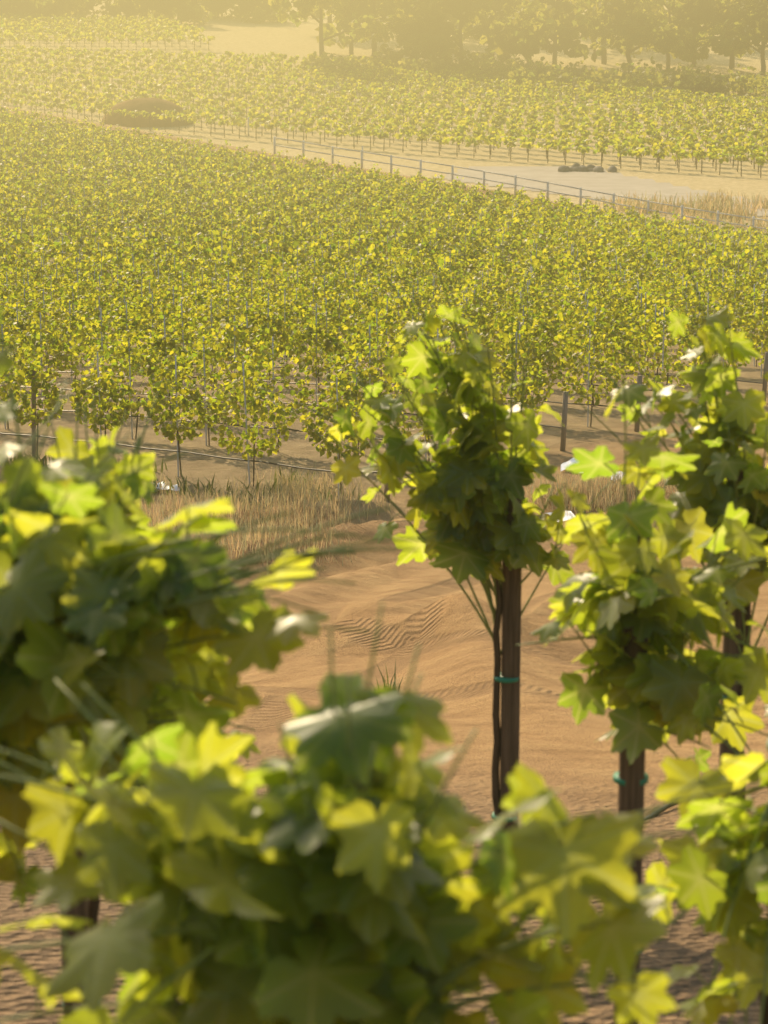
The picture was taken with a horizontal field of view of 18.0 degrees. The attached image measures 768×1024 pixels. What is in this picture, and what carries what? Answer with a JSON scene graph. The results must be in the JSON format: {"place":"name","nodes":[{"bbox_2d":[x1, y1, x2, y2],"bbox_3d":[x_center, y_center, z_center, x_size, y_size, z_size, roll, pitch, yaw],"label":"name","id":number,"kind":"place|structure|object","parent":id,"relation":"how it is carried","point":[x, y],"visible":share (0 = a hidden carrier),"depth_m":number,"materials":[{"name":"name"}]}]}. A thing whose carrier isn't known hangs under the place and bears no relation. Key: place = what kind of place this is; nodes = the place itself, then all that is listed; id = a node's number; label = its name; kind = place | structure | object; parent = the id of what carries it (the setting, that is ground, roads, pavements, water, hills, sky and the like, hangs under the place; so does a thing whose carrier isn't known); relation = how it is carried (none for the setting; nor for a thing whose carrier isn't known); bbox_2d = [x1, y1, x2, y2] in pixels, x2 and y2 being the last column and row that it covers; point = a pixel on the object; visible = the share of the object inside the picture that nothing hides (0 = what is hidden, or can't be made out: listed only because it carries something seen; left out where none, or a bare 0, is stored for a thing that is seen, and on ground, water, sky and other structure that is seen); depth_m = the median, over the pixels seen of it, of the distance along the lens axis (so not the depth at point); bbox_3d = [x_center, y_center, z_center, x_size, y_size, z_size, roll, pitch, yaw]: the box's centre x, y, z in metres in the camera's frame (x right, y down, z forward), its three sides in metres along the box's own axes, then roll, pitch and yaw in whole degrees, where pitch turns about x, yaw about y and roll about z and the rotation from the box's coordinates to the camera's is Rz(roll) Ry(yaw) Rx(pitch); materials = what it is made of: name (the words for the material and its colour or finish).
{"place":"outdoors","nodes":[
{"label":"outdoors","id":0,"kind":"place"},
{"bbox_2d":[0,0,767,1023],"bbox_3d":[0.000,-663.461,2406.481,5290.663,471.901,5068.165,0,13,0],"label":"ground","id":1,"kind":"structure","parent":0,"point":[428,606],"depth_m":28.95,"materials":[{"name":"soil"}]},
{"bbox_2d":[0,12,214,50],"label":"vineyard","id":2,"kind":"object","parent":1,"relation":"on","point":[173,31],"depth_m":292.92,"materials":[{"name":"green plant"}]},
{"bbox_2d":[102,97,192,126],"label":"earth mound","id":3,"kind":"object","parent":1,"relation":"on","point":[148,104],"visible":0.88,"depth_m":227.95,"materials":[{"name":"brown soil"}]},
{"bbox_2d":[2,442,751,687],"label":"weeds","id":4,"kind":"object","parent":1,"relation":"on","point":[44,458],"visible":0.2,"depth_m":36.73,"materials":[{"name":"beige plant"}]},
{"bbox_2d":[0,251,767,461],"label":"grapevines","id":5,"kind":"object","parent":1,"relation":"on","point":[616,322],"visible":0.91,"depth_m":47.25,"materials":[{"name":"green plant"}]},
{"bbox_2d":[0,103,767,302],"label":"vineyard","id":6,"kind":"object","parent":1,"relation":"on","point":[522,237],"visible":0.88,"depth_m":106.20,"materials":[{"name":"green plant"}]},
{"bbox_2d":[0,0,767,101],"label":"shrubs","id":7,"kind":"object","parent":1,"relation":"on","point":[684,79],"visible":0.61,"depth_m":267.19,"materials":[{"name":"green plant"}]},
{"bbox_2d":[0,111,767,498],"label":"vineyard posts","id":8,"kind":"object","parent":1,"relation":"on","point":[314,277],"visible":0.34,"depth_m":68.65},
{"bbox_2d":[0,346,762,472],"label":"vineyard drip lines","id":9,"kind":"object","parent":8,"relation":"attached to","point":[294,429],"visible":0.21,"depth_m":41.66,"materials":[{"name":"black plastic"}]},
{"bbox_2d":[0,43,767,177],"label":"vineyard","id":10,"kind":"object","parent":1,"relation":"on","point":[515,132],"depth_m":236.75,"materials":[{"name":"green plant"}]},
{"bbox_2d":[5,266,766,488],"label":"vine trunks","id":11,"kind":"object","parent":1,"relation":"on","point":[592,402],"visible":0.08,"depth_m":42.70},
{"bbox_2d":[153,457,622,521],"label":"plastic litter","id":12,"kind":"object","parent":1,"relation":"on","point":[563,467],"visible":0.19,"depth_m":36.99,"materials":[{"name":"white plastic"}]},
{"bbox_2d":[31,352,767,501],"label":"wooden posts","id":13,"kind":"object","parent":1,"relation":"on","point":[564,418],"visible":0.34,"depth_m":40.27,"materials":[{"name":"brown wood"}]},
{"bbox_2d":[60,471,743,1023],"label":"wooden stakes","id":14,"kind":"object","parent":1,"relation":"on","point":[630,793],"visible":0.25,"depth_m":6.62,"materials":[{"name":"brown wood"}]},
{"bbox_2d":[0,305,767,1023],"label":"vine","id":15,"kind":"object","parent":14,"relation":"on","point":[382,941],"depth_m":3.26,"materials":[{"name":"green plant"}]},
{"bbox_2d":[0,216,767,1023],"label":"vine shoots","id":16,"kind":"object","parent":15,"relation":"attached to","point":[446,980],"visible":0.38,"depth_m":3.33,"materials":[{"name":"green plant"}]},
{"bbox_2d":[62,675,767,1007],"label":"plant ties","id":17,"kind":"object","parent":14,"relation":"attached to","point":[616,778],"visible":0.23,"depth_m":6.55,"materials":[{"name":"green plastic"}]},
{"bbox_2d":[644,760,767,818],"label":"drip line","id":18,"kind":"object","parent":14,"relation":"attached to","point":[664,809],"visible":0.06,"depth_m":9.60,"materials":[{"name":"black plastic"}]},
{"bbox_2d":[88,0,767,78],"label":"tree trunks","id":19,"kind":"object","parent":1,"relation":"on","point":[554,38],"visible":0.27,"depth_m":278.60,"materials":[{"name":"brown plant"}]},
{"bbox_2d":[0,0,767,63],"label":"trees","id":20,"kind":"object","parent":19,"relation":"on","point":[498,36],"visible":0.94,"depth_m":281.52,"materials":[{"name":"green plant"}]},
{"bbox_2d":[127,187,767,576],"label":"dry grass","id":21,"kind":"structure","parent":1,"relation":"on","point":[709,200],"depth_m":35.99,"materials":[{"name":"beige plant"}]},
{"bbox_2d":[273,136,767,229],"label":"ranch fence","id":22,"kind":"object","parent":1,"relation":"on","point":[753,218],"visible":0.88,"depth_m":157.06,"materials":[{"name":"grey paint"}]},
{"bbox_2d":[558,163,616,171],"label":"rock heap","id":23,"kind":"object","parent":1,"relation":"on","point":[576,167],"visible":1,"depth_m":194.10,"materials":[{"name":"grey stone"}]},
{"bbox_2d":[434,166,767,216],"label":"dirt road","id":24,"kind":"structure","parent":1,"relation":"on","point":[605,181],"depth_m":185.54,"materials":[{"name":"brown soil"}]}
]}

